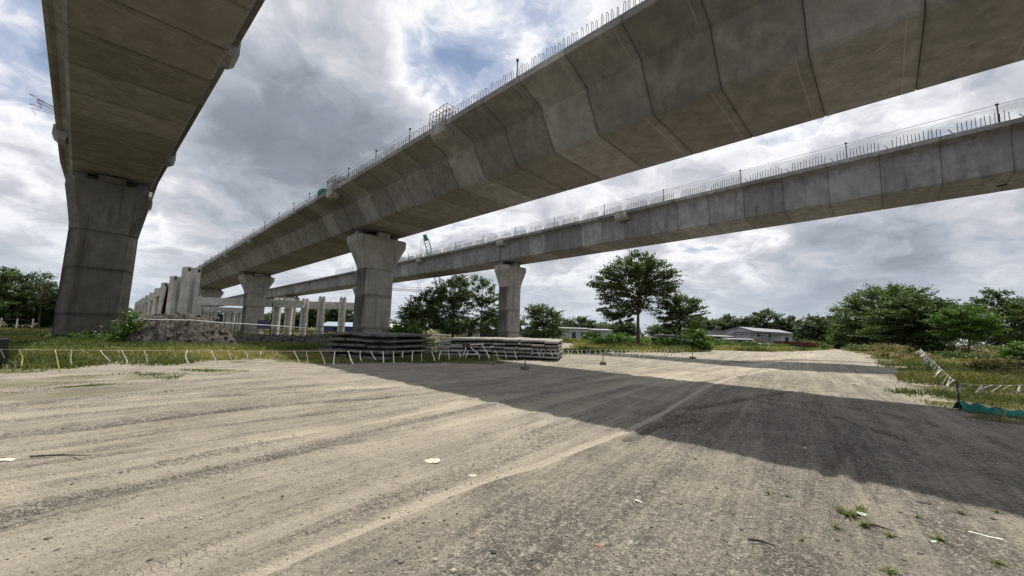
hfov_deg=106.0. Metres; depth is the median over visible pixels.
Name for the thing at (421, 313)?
leafy tree
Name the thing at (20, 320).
dark tree
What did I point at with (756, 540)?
stick
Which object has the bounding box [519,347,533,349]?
concrete plank
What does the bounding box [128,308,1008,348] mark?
woods
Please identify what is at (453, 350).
concrete plank
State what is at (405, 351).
concrete plank
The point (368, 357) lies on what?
concrete plank
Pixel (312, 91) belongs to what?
sky
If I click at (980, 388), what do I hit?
ribbon line
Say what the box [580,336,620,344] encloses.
leafy bush
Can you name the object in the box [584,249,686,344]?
leafy tree
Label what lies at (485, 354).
concrete plank
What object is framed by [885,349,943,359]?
dry bush
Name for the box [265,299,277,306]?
precast beam
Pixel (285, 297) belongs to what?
bridge pier
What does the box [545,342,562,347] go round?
concrete plank
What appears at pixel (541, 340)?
concrete plank
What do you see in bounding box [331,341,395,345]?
timber spacer
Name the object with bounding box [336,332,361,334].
concrete plank
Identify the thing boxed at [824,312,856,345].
tree
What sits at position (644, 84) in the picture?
viaduct
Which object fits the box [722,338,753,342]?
lean to
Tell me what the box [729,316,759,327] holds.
tree
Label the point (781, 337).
annex
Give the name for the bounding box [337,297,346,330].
precast column
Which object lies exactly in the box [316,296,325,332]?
precast column
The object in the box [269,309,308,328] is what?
tree
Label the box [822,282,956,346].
spreading tree
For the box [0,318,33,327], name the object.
wire fence
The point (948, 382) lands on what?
ribbon line
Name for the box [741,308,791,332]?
tree
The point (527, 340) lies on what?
concrete plank
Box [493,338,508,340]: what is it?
concrete plank
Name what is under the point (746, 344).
leafy bush
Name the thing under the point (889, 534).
weed
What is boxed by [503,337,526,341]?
concrete plank
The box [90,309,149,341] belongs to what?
leafy bush
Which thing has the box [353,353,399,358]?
concrete plank
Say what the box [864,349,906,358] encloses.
dry bush
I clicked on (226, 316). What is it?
short column
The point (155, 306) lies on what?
precast column
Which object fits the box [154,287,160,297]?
precast beam
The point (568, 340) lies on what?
grass
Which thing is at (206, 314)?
short column
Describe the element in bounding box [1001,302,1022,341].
airy tree
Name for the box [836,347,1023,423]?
grass
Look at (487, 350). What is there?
concrete plank
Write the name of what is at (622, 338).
leafy bush
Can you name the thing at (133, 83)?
viaduct
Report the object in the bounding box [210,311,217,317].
short column
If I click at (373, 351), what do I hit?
concrete plank
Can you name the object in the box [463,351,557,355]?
timber spacer
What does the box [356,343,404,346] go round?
concrete plank
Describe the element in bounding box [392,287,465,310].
tower crane
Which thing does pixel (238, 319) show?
short column
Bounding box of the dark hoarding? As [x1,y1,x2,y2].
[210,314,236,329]
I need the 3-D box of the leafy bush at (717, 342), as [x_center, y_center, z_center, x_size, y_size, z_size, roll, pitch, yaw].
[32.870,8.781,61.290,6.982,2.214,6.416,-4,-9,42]
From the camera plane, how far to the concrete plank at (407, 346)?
19.93 m
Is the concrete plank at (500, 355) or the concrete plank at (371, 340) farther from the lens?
the concrete plank at (500, 355)
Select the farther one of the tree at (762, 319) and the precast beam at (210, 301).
the tree at (762, 319)
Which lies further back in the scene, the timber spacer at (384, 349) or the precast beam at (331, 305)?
the precast beam at (331, 305)
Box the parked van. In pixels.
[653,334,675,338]
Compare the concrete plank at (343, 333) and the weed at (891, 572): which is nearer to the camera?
the weed at (891, 572)
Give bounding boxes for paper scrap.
[0,458,15,460]
[425,458,439,462]
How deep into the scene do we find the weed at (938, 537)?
3.16 m
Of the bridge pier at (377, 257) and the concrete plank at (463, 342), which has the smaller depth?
the concrete plank at (463, 342)
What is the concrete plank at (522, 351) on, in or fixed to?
on the timber spacer
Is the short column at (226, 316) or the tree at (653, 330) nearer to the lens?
the short column at (226, 316)
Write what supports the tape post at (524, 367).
on the ground at (906, 472)
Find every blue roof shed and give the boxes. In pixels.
[323,322,352,330]
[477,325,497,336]
[521,326,547,337]
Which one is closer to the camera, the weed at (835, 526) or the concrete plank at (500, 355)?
the weed at (835, 526)
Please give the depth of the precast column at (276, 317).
61.46 m
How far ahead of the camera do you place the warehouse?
108.70 m
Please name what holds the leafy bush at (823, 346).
on the ground at (906, 472)
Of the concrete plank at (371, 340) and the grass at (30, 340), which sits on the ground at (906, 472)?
the grass at (30, 340)
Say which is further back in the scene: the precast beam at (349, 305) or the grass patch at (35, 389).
the precast beam at (349, 305)
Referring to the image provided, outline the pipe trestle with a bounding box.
[461,343,489,357]
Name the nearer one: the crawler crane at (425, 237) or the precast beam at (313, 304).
the precast beam at (313, 304)
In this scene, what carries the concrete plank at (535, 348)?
on the timber spacer at (514, 349)
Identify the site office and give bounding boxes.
[553,327,589,338]
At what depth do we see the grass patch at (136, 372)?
11.10 m
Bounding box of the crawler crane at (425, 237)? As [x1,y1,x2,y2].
[416,234,461,334]
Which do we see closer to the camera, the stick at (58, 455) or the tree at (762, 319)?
the stick at (58, 455)
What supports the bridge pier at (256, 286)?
on the ground at (906, 472)
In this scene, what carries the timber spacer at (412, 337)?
on the concrete plank at (351, 339)
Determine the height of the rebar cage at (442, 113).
1.000 m
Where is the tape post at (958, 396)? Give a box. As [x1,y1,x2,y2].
[955,381,960,409]
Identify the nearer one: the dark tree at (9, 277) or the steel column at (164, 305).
the steel column at (164, 305)
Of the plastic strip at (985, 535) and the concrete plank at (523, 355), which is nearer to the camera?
the plastic strip at (985, 535)
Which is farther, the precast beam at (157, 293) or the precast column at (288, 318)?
the precast column at (288, 318)
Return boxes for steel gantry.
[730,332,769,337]
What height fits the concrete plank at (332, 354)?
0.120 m
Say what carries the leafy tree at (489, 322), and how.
on the ground at (906, 472)
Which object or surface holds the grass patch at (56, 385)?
on the ground at (906, 472)
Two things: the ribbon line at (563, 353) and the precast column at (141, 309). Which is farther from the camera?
the precast column at (141, 309)
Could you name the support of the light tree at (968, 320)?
on the ground at (906, 472)
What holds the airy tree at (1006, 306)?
on the ground at (906, 472)
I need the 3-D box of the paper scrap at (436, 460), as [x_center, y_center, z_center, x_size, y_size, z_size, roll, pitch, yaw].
[-0.974,2.098,4.700,0.192,0.027,0.147,2,-6,-6]
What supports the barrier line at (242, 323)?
on the ground at (906, 472)
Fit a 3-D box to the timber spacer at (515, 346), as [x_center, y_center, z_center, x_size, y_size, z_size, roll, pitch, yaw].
[-0.652,3.531,23.736,6.992,0.098,0.100,1,-7,10]
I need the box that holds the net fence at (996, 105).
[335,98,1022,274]
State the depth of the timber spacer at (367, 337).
19.96 m
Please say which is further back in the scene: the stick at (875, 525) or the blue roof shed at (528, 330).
the blue roof shed at (528, 330)
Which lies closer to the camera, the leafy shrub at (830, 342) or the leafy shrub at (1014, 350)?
the leafy shrub at (1014, 350)
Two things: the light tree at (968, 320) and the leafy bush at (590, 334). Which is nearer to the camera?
the light tree at (968, 320)
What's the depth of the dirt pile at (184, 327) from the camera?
20.94 m
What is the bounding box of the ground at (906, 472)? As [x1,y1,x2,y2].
[0,322,1023,575]
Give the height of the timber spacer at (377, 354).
0.148 m
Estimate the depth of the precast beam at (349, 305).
62.52 m
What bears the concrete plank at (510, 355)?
on the timber spacer
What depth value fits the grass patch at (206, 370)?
12.85 m
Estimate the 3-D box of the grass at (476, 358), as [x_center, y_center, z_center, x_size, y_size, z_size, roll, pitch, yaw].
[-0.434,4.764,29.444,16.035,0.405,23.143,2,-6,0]
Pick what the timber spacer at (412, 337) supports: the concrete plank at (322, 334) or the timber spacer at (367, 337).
the concrete plank at (322, 334)
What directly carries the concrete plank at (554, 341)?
on the timber spacer at (508, 341)
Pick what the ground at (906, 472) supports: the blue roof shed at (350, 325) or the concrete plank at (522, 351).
the blue roof shed at (350, 325)
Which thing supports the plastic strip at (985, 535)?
on the ground at (906, 472)
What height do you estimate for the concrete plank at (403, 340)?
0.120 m
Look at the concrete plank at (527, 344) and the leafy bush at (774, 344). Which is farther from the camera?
the leafy bush at (774, 344)
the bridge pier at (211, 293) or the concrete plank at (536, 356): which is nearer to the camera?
the concrete plank at (536, 356)
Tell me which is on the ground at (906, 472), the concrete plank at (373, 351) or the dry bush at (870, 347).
the dry bush at (870, 347)
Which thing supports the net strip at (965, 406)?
on the ground at (906, 472)
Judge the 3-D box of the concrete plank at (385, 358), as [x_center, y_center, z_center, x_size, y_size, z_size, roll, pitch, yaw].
[-5.616,3.571,20.118,0.608,0.120,3.700,-1,-7,24]
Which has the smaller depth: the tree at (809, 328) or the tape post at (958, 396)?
the tape post at (958, 396)
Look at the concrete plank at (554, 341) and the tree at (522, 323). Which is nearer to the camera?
the concrete plank at (554, 341)
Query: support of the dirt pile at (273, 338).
on the ground at (906, 472)
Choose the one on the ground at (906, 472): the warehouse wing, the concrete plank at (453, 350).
the warehouse wing
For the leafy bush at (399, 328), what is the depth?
27.43 m
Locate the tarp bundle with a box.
[317,188,327,195]
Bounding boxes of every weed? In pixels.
[830,505,869,518]
[832,521,839,528]
[849,502,867,510]
[856,519,873,530]
[874,562,903,575]
[882,529,903,538]
[922,531,953,543]
[952,508,968,514]
[985,556,1010,566]
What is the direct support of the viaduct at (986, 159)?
on the bridge pier
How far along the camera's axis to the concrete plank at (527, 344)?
22.61 m
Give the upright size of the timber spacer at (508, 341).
0.098 m
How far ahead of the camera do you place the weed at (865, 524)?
3.35 m
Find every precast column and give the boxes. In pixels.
[139,298,143,320]
[142,295,148,319]
[146,292,152,315]
[151,288,158,314]
[157,282,168,313]
[165,276,180,313]
[177,267,201,314]
[196,296,202,314]
[271,297,281,334]
[283,298,293,334]
[299,298,308,334]
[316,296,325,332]
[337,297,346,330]
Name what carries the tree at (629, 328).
on the ground at (906, 472)
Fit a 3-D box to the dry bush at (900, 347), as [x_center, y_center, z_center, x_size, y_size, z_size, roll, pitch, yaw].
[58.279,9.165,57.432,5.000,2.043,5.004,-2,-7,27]
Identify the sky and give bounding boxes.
[0,0,1023,345]
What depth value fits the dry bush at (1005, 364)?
18.63 m
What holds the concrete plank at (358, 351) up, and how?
on the timber spacer at (377, 354)
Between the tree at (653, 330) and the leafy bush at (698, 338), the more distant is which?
the tree at (653, 330)
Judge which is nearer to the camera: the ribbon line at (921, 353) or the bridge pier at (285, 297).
the ribbon line at (921, 353)
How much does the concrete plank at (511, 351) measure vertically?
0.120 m
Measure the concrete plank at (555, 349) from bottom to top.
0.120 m
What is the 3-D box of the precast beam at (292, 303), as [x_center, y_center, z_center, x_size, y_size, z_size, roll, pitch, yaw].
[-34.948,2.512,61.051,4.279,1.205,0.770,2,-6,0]
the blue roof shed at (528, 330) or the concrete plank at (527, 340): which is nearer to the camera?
the concrete plank at (527, 340)
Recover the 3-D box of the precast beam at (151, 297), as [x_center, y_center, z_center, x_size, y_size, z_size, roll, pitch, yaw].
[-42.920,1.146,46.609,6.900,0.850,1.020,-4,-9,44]
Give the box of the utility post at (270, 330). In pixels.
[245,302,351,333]
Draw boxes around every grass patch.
[0,385,96,393]
[2,380,137,389]
[43,371,144,383]
[58,384,104,387]
[63,382,179,396]
[134,371,193,382]
[177,368,248,374]
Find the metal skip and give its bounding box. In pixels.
[0,338,9,365]
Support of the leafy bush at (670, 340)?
on the ground at (906, 472)
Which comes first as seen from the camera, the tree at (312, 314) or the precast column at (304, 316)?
the precast column at (304, 316)
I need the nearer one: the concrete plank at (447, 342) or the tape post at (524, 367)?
the tape post at (524, 367)
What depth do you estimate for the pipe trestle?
22.25 m
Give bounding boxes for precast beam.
[149,293,153,301]
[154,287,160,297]
[197,297,225,305]
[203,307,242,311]
[224,298,243,305]
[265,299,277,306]
[276,300,305,307]
[308,301,317,308]
[325,302,338,308]
[346,302,353,309]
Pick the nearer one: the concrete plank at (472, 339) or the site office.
the concrete plank at (472, 339)
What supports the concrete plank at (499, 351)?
on the timber spacer at (516, 353)
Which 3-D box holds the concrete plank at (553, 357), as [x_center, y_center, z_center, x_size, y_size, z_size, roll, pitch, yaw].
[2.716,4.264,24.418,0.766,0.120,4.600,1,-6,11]
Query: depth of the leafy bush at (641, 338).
59.36 m
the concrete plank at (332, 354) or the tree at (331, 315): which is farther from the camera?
the tree at (331, 315)
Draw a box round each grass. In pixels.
[0,325,446,372]
[229,328,648,342]
[409,347,596,363]
[568,338,850,352]
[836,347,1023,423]
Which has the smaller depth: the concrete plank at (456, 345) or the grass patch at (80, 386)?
the grass patch at (80, 386)
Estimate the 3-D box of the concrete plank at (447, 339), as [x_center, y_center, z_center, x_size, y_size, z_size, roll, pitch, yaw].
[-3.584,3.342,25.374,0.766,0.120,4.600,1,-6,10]
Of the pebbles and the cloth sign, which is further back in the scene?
the cloth sign
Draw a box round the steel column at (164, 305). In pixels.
[161,286,168,314]
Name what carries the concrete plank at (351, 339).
on the timber spacer at (381, 343)
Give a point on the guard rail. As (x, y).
(517, 60)
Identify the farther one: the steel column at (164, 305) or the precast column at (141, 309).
the precast column at (141, 309)
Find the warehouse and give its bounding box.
[725,327,793,342]
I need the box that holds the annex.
[772,334,790,342]
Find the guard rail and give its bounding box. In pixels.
[199,59,518,264]
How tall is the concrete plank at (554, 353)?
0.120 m
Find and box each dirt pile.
[122,311,237,344]
[233,333,334,343]
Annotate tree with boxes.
[0,265,58,326]
[0,289,56,327]
[16,277,58,327]
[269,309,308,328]
[300,309,330,328]
[324,301,353,322]
[395,286,450,332]
[422,274,484,337]
[463,274,498,336]
[519,301,573,338]
[519,319,530,335]
[560,315,599,328]
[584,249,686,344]
[594,323,612,328]
[604,319,642,338]
[645,323,683,336]
[647,292,710,345]
[682,316,722,334]
[711,313,740,330]
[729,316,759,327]
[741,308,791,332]
[775,315,803,341]
[790,312,836,344]
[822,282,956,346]
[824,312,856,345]
[847,293,965,345]
[849,329,881,344]
[918,301,1012,353]
[957,287,1023,346]
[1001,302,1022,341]
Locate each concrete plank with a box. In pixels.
[315,333,358,335]
[328,353,346,355]
[335,348,354,350]
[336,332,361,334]
[338,354,350,356]
[347,338,366,340]
[353,348,399,352]
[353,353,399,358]
[354,333,409,335]
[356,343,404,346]
[361,333,411,336]
[363,338,409,342]
[363,353,406,359]
[365,348,407,353]
[367,344,408,347]
[374,354,429,359]
[376,334,432,336]
[378,348,431,353]
[380,344,435,348]
[381,339,433,342]
[437,344,449,348]
[437,349,450,351]
[438,341,460,343]
[438,352,449,355]
[439,337,463,340]
[450,344,462,347]
[450,349,462,351]
[453,337,479,340]
[455,341,471,343]
[464,337,488,340]
[477,337,505,340]
[478,353,494,356]
[479,349,494,351]
[492,350,507,352]
[492,353,504,356]
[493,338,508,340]
[493,342,506,344]
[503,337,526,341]
[504,346,519,348]
[505,354,519,356]
[506,350,518,353]
[507,341,519,344]
[518,354,532,357]
[519,343,532,345]
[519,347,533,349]
[519,350,531,353]
[520,338,538,341]
[531,344,546,346]
[531,351,545,353]
[532,347,546,349]
[532,355,546,357]
[533,338,550,341]
[544,339,562,343]
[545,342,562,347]
[545,353,562,358]
[546,349,562,354]
[547,346,561,350]
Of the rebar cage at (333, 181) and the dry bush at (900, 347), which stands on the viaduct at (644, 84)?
the rebar cage at (333, 181)
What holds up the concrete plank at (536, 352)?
on the timber spacer at (516, 353)
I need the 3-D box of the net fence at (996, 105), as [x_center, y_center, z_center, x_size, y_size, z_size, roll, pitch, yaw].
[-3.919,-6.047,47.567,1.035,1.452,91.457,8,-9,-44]
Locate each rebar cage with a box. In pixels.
[327,175,345,188]
[429,103,457,125]
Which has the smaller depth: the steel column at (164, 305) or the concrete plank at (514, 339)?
the concrete plank at (514, 339)
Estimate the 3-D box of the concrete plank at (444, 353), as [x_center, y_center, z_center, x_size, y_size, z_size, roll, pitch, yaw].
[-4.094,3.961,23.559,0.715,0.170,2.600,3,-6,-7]
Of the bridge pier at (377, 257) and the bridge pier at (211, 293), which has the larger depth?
the bridge pier at (211, 293)
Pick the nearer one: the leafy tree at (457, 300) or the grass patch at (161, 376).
the grass patch at (161, 376)
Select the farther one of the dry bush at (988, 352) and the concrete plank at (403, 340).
the dry bush at (988, 352)
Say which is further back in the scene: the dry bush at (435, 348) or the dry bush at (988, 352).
the dry bush at (988, 352)
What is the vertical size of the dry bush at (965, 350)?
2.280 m
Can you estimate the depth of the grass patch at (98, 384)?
9.48 m
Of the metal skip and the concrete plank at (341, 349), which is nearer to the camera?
the metal skip
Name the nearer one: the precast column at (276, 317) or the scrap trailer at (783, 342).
the precast column at (276, 317)
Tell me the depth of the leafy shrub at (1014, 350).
29.62 m
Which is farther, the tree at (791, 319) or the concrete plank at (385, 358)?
the tree at (791, 319)
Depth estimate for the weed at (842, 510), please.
3.61 m
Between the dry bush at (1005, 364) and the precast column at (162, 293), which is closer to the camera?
the dry bush at (1005, 364)
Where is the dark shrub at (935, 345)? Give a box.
[905,332,951,354]
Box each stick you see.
[30,454,90,456]
[748,538,774,545]
[867,523,893,530]
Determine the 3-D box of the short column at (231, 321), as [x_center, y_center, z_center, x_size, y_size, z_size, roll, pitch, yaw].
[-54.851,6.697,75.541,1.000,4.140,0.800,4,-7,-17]
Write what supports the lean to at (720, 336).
on the ground at (906, 472)
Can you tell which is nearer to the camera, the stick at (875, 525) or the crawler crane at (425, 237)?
the stick at (875, 525)
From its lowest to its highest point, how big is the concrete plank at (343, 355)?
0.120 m
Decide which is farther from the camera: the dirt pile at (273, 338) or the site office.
the site office
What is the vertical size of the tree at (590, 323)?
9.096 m
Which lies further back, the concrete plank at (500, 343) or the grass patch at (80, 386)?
the concrete plank at (500, 343)
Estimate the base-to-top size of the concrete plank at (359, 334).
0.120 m
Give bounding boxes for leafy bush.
[40,329,105,339]
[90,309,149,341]
[382,320,438,348]
[578,330,601,341]
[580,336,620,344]
[599,330,633,342]
[628,335,653,344]
[647,333,683,345]
[676,327,715,350]
[707,338,740,345]
[729,339,765,346]
[764,342,794,348]
[797,338,833,349]
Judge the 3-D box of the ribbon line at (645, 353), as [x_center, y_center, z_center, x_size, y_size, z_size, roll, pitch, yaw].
[9.017,4.147,24.561,11.117,0.559,0.397,7,-9,-42]
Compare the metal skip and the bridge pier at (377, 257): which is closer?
the metal skip
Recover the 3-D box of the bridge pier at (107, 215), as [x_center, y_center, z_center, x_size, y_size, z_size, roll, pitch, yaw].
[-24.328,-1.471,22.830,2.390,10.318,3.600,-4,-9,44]
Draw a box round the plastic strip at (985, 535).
[968,531,1002,539]
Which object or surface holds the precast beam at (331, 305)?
on the precast column at (321, 311)
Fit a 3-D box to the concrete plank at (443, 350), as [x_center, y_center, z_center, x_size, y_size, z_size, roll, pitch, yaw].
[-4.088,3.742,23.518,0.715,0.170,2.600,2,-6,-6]
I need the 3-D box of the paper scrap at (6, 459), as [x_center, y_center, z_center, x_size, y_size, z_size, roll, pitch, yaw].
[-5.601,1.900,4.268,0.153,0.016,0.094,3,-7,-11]
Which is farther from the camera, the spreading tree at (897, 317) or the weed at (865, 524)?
the spreading tree at (897, 317)
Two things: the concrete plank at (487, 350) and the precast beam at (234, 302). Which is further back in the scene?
the precast beam at (234, 302)
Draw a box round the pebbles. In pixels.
[33,364,1010,537]
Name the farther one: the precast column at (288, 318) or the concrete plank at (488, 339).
the precast column at (288, 318)
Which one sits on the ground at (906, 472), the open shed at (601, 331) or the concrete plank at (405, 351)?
the open shed at (601, 331)
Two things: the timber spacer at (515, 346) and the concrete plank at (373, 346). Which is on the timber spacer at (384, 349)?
the concrete plank at (373, 346)
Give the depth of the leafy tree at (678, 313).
49.83 m
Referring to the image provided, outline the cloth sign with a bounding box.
[256,320,271,333]
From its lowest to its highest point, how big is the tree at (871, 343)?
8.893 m
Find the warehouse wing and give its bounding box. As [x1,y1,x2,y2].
[687,330,725,335]
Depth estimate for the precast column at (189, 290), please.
27.03 m
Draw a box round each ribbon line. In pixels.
[0,349,516,371]
[531,350,601,356]
[602,349,686,357]
[916,349,930,362]
[923,356,955,388]
[955,383,1020,393]
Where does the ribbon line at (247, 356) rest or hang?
attached to the tape post at (524, 367)
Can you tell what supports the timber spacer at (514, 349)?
on the concrete plank
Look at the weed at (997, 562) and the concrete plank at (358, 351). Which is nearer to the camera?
the weed at (997, 562)
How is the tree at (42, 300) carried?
on the ground at (906, 472)
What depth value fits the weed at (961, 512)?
3.69 m
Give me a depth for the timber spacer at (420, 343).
21.34 m
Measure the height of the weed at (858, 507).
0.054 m
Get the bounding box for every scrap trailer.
[774,341,788,344]
[788,341,816,347]
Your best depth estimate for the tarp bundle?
30.70 m
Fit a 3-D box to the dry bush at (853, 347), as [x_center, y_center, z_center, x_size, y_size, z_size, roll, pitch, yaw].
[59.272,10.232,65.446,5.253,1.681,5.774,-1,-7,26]
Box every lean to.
[709,335,733,338]
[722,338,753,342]
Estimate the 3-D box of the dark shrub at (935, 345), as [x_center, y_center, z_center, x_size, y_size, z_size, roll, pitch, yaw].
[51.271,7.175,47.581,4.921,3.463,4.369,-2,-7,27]
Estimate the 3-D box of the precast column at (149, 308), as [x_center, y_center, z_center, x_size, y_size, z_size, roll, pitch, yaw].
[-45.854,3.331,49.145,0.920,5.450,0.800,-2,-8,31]
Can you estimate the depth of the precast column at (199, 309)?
63.22 m
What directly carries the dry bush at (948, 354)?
on the ground at (906, 472)
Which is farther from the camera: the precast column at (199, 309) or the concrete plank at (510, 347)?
the precast column at (199, 309)
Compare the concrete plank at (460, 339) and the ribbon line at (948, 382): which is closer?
the ribbon line at (948, 382)
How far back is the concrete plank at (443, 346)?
22.22 m
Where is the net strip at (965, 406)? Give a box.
[953,401,1023,416]
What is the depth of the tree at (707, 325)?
122.34 m
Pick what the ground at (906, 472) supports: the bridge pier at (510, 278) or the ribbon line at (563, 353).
the bridge pier at (510, 278)
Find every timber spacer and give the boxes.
[330,351,394,356]
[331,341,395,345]
[331,346,395,350]
[332,335,395,339]
[396,337,423,339]
[402,342,423,344]
[456,340,558,344]
[463,344,558,347]
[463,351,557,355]
[469,348,558,351]
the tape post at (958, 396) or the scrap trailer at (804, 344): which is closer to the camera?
the tape post at (958, 396)
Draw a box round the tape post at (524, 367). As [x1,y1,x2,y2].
[520,349,528,369]
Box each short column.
[203,311,209,318]
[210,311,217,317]
[222,311,228,329]
[228,311,235,330]
[235,312,241,330]
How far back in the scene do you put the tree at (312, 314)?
127.13 m
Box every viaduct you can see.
[30,0,264,238]
[196,0,1023,295]
[217,110,1023,306]
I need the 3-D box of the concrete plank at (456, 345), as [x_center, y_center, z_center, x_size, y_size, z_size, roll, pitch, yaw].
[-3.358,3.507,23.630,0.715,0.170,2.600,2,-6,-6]
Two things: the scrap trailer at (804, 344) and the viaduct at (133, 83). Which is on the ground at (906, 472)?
the scrap trailer at (804, 344)
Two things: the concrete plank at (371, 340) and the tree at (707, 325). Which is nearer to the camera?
the concrete plank at (371, 340)
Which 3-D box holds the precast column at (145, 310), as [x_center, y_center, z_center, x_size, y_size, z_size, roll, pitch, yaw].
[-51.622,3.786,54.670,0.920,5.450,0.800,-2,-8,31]
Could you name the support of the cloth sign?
on the ground at (906, 472)
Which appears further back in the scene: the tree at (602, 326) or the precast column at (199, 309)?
the tree at (602, 326)
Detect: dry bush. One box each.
[428,336,443,350]
[842,344,871,350]
[857,342,898,351]
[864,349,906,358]
[879,342,914,352]
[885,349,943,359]
[928,343,975,351]
[930,348,995,359]
[946,342,1006,353]
[952,353,1023,372]
[970,347,1008,359]
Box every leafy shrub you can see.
[820,336,848,348]
[988,340,1023,360]
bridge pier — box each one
[51,171,152,338]
[199,288,223,315]
[238,272,274,333]
[283,295,299,328]
[347,229,405,332]
[494,261,525,337]
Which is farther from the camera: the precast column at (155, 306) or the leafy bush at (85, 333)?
the precast column at (155, 306)
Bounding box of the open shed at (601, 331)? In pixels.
[589,329,613,336]
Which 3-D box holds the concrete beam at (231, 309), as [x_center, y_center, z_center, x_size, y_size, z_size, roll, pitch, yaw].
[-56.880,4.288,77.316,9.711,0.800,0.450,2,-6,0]
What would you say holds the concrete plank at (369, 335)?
on the timber spacer at (367, 337)
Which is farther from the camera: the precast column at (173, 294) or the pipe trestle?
the precast column at (173, 294)
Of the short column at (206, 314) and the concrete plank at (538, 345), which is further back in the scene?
the short column at (206, 314)
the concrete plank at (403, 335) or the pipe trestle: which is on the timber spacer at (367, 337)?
the concrete plank at (403, 335)
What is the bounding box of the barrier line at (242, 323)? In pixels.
[129,319,307,353]
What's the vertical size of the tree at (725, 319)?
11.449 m
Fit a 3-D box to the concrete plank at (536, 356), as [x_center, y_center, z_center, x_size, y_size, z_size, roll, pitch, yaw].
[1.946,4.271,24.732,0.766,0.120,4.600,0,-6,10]
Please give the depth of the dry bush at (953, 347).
48.79 m
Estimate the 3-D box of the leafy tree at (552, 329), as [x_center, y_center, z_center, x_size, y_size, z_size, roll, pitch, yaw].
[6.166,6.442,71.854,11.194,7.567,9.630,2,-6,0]
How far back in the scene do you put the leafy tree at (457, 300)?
59.06 m
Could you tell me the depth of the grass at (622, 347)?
43.83 m

